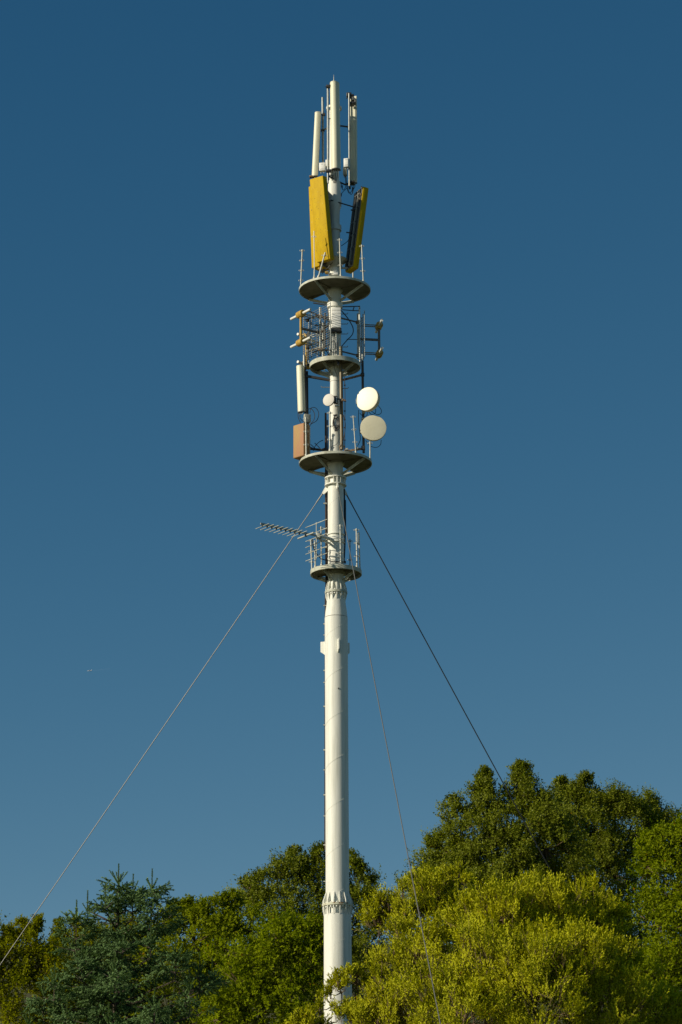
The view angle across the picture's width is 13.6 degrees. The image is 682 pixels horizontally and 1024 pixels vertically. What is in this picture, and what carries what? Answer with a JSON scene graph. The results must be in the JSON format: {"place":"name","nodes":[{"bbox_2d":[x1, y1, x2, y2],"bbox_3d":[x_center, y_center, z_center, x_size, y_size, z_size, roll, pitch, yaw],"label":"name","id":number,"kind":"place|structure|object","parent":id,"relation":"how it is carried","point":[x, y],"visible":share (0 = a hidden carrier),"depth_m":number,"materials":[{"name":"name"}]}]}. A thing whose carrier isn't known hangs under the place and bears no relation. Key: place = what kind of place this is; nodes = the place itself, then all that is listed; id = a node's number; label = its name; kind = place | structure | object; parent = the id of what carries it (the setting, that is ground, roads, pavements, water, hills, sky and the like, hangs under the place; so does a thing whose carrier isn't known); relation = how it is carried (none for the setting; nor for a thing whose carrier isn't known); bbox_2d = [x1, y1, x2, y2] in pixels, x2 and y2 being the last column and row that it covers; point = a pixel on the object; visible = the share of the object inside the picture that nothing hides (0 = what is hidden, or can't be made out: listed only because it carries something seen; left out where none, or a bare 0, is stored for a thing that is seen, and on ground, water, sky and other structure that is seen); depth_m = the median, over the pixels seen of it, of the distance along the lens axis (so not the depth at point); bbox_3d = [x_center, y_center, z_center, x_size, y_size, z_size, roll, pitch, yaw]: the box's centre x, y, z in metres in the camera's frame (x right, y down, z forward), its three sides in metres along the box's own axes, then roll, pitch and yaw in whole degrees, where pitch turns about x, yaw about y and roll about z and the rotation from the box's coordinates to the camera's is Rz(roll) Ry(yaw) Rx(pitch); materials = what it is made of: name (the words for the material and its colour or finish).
{"place":"outdoors","nodes":[
{"label":"outdoors","id":0,"kind":"place"},
{"bbox_2d":[0,944,681,1023],"bbox_3d":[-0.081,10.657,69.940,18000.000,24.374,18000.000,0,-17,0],"label":"ground","id":1,"kind":"structure","parent":0,"point":[28,994],"depth_m":118.80,"materials":[{"name":"green plant"}]},
{"bbox_2d":[0,910,93,1023],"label":"yellowing tree","id":2,"kind":"object","parent":1,"relation":"on","point":[20,974],"visible":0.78,"depth_m":82.53,"materials":[{"name":"green plant"}]},
{"bbox_2d":[22,902,170,1023],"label":"yellowing tree","id":3,"kind":"object","parent":1,"relation":"on","point":[70,930],"visible":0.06,"depth_m":84.69,"materials":[{"name":"green plant"}]},
{"bbox_2d":[19,864,231,1023],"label":"spruce tree","id":4,"kind":"object","parent":1,"relation":"on","point":[117,977],"visible":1,"depth_m":49.32,"materials":[{"name":"green plant"}]},
{"bbox_2d":[120,886,272,1023],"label":"green tree","id":5,"kind":"object","parent":1,"relation":"on","point":[225,920],"visible":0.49,"depth_m":77.66,"materials":[{"name":"green plant"}]},
{"bbox_2d":[187,903,323,1023],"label":"green tree","id":6,"kind":"object","parent":1,"relation":"on","point":[256,989],"visible":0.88,"depth_m":72.42,"materials":[{"name":"green plant"}]},
{"bbox_2d":[222,840,395,1022],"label":"tree","id":7,"kind":"object","parent":1,"relation":"on","point":[310,874],"visible":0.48,"depth_m":84.08,"materials":[{"name":"green plant"}]},
{"bbox_2d":[298,77,372,1023],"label":"radio mast","id":8,"kind":"object","parent":1,"relation":"on","point":[337,901],"visible":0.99,"depth_m":72.22,"materials":[{"name":"metal"}]},
{"bbox_2d":[0,493,322,964],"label":"guy rope","id":9,"kind":"object","parent":8,"relation":"attached to","point":[162,728],"visible":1,"depth_m":73.30,"materials":[{"name":"grey metal"}]},
{"bbox_2d":[256,519,345,563],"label":"yagi antenna","id":10,"kind":"object","parent":8,"relation":"attached to","point":[318,535],"visible":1,"depth_m":72.33,"materials":[{"name":"metal"}]},
{"bbox_2d":[293,423,309,459],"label":"orange antenna","id":11,"kind":"object","parent":8,"relation":"attached to","point":[298,442],"visible":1,"depth_m":73.36,"materials":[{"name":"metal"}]},
{"bbox_2d":[290,302,330,357],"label":"dipole antenna","id":12,"kind":"object","parent":8,"relation":"attached to","point":[301,341],"visible":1,"depth_m":74.23,"materials":[{"name":"metal"}]},
{"bbox_2d":[297,322,328,371],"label":"dipole antenna","id":13,"kind":"object","parent":8,"relation":"attached to","point":[307,361],"visible":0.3,"depth_m":75.56,"materials":[{"name":"metal"}]},
{"bbox_2d":[296,355,331,450],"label":"panel antenna","id":14,"kind":"object","parent":8,"relation":"attached to","point":[303,376],"visible":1,"depth_m":74.06,"materials":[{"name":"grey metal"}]},
{"bbox_2d":[304,414,310,423],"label":"radio unit","id":15,"kind":"object","parent":14,"relation":"attached to","point":[308,416],"visible":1,"depth_m":73.78,"materials":[{"name":"metal"}]},
{"bbox_2d":[309,97,326,177],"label":"panel antenna","id":16,"kind":"object","parent":8,"relation":"attached to","point":[316,144],"visible":0.98,"depth_m":76.13,"materials":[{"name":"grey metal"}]},
{"bbox_2d":[309,187,328,270],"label":"yellow antenna","id":17,"kind":"object","parent":8,"relation":"attached to","point":[318,265],"visible":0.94,"depth_m":75.21,"materials":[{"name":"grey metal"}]},
{"bbox_2d":[310,176,333,273],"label":"yellow antenna","id":18,"kind":"object","parent":8,"relation":"attached to","point":[320,199],"visible":1,"depth_m":74.94,"materials":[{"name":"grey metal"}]},
{"bbox_2d":[325,81,340,183],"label":"panel antenna","id":19,"kind":"object","parent":8,"relation":"attached to","point":[333,86],"visible":1,"depth_m":75.71,"materials":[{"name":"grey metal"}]},
{"bbox_2d":[319,162,325,172],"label":"radio unit","id":20,"kind":"object","parent":19,"relation":"attached to","point":[322,167],"visible":1,"depth_m":75.63,"materials":[{"name":"white paint"}]},
{"bbox_2d":[328,414,339,449],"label":"cable coil","id":21,"kind":"object","parent":8,"relation":"attached to","point":[336,422],"visible":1,"depth_m":73.62,"materials":[{"name":"black plastic"}]},
{"bbox_2d":[323,413,345,881],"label":"cable duct","id":22,"kind":"object","parent":8,"relation":"attached to","point":[326,502],"visible":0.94,"depth_m":73.06,"materials":[{"name":"metal"}]},
{"bbox_2d":[330,307,341,354],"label":"pole section","id":23,"kind":"object","parent":8,"relation":"attached to","point":[336,321],"visible":1,"depth_m":74.43,"materials":[{"name":"white paint"}]},
{"bbox_2d":[333,346,345,454],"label":"weathered pipe","id":24,"kind":"object","parent":8,"relation":"on","point":[342,436],"visible":1,"depth_m":73.73,"materials":[{"name":"brown metal"}]},
{"bbox_2d":[323,394,345,406],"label":"dish antenna","id":25,"kind":"object","parent":24,"relation":"attached to","point":[329,399],"visible":1,"depth_m":73.53,"materials":[{"name":"grey plastic"}]},
{"bbox_2d":[329,92,356,196],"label":"panel antenna","id":26,"kind":"object","parent":8,"relation":"attached to","point":[352,128],"visible":1,"depth_m":76.39,"materials":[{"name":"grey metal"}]},
{"bbox_2d":[343,167,346,177],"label":"radio unit","id":27,"kind":"object","parent":26,"relation":"attached to","point":[344,172],"visible":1,"depth_m":76.00,"materials":[{"name":"metal"}]},
{"bbox_2d":[344,158,349,169],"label":"radio unit","id":28,"kind":"object","parent":26,"relation":"attached to","point":[346,163],"visible":1,"depth_m":75.89,"materials":[{"name":"white paint"}]},
{"bbox_2d":[318,186,368,273],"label":"yellow antenna","id":29,"kind":"object","parent":8,"relation":"attached to","point":[355,232],"visible":0.96,"depth_m":75.33,"materials":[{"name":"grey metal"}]},
{"bbox_2d":[304,302,382,366],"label":"dipole antenna","id":30,"kind":"object","parent":8,"relation":"attached to","point":[378,326],"visible":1,"depth_m":74.76,"materials":[{"name":"metal"}]},
{"bbox_2d":[343,354,364,452],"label":"dish pole","id":31,"kind":"object","parent":8,"relation":"attached to","point":[361,375],"visible":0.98,"depth_m":74.11,"materials":[{"name":"grey metal"}]},
{"bbox_2d":[356,387,381,414],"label":"dish antenna","id":32,"kind":"object","parent":31,"relation":"attached to","point":[367,399],"visible":1,"depth_m":73.70,"materials":[{"name":"metal"}]},
{"bbox_2d":[357,410,385,447],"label":"dish antenna","id":33,"kind":"object","parent":31,"relation":"attached to","point":[372,427],"visible":1,"depth_m":73.59,"materials":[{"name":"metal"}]},
{"bbox_2d":[337,487,440,1023],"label":"guy rope","id":34,"kind":"object","parent":8,"relation":"attached to","point":[390,765],"visible":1,"depth_m":63.31,"materials":[{"name":"grey metal"}]},
{"bbox_2d":[278,857,476,1023],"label":"sallow bush","id":35,"kind":"object","parent":1,"relation":"on","point":[396,913],"visible":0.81,"depth_m":62.93,"materials":[{"name":"green plant"}]},
{"bbox_2d":[390,758,603,1023],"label":"dark tree","id":36,"kind":"object","parent":1,"relation":"on","point":[543,811],"visible":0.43,"depth_m":88.43,"materials":[{"name":"green plant"}]},
{"bbox_2d":[394,865,681,1023],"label":"sallow bush","id":37,"kind":"object","parent":1,"relation":"on","point":[529,956],"visible":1,"depth_m":60.06,"materials":[{"name":"green plant"}]},
{"bbox_2d":[502,769,681,1023],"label":"dark tree","id":38,"kind":"object","parent":1,"relation":"on","point":[594,805],"visible":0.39,"depth_m":92.51,"materials":[{"name":"green plant"}]},
{"bbox_2d":[607,810,681,1023],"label":"green tree","id":39,"kind":"object","parent":1,"relation":"on","point":[657,853],"visible":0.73,"depth_m":75.94,"materials":[{"name":"green plant"}]},
{"bbox_2d":[0,0,681,946],"label":"sky","id":40,"kind":"structure","parent":0,"point":[519,162],"materials":[{"name":"blue"}]}
]}

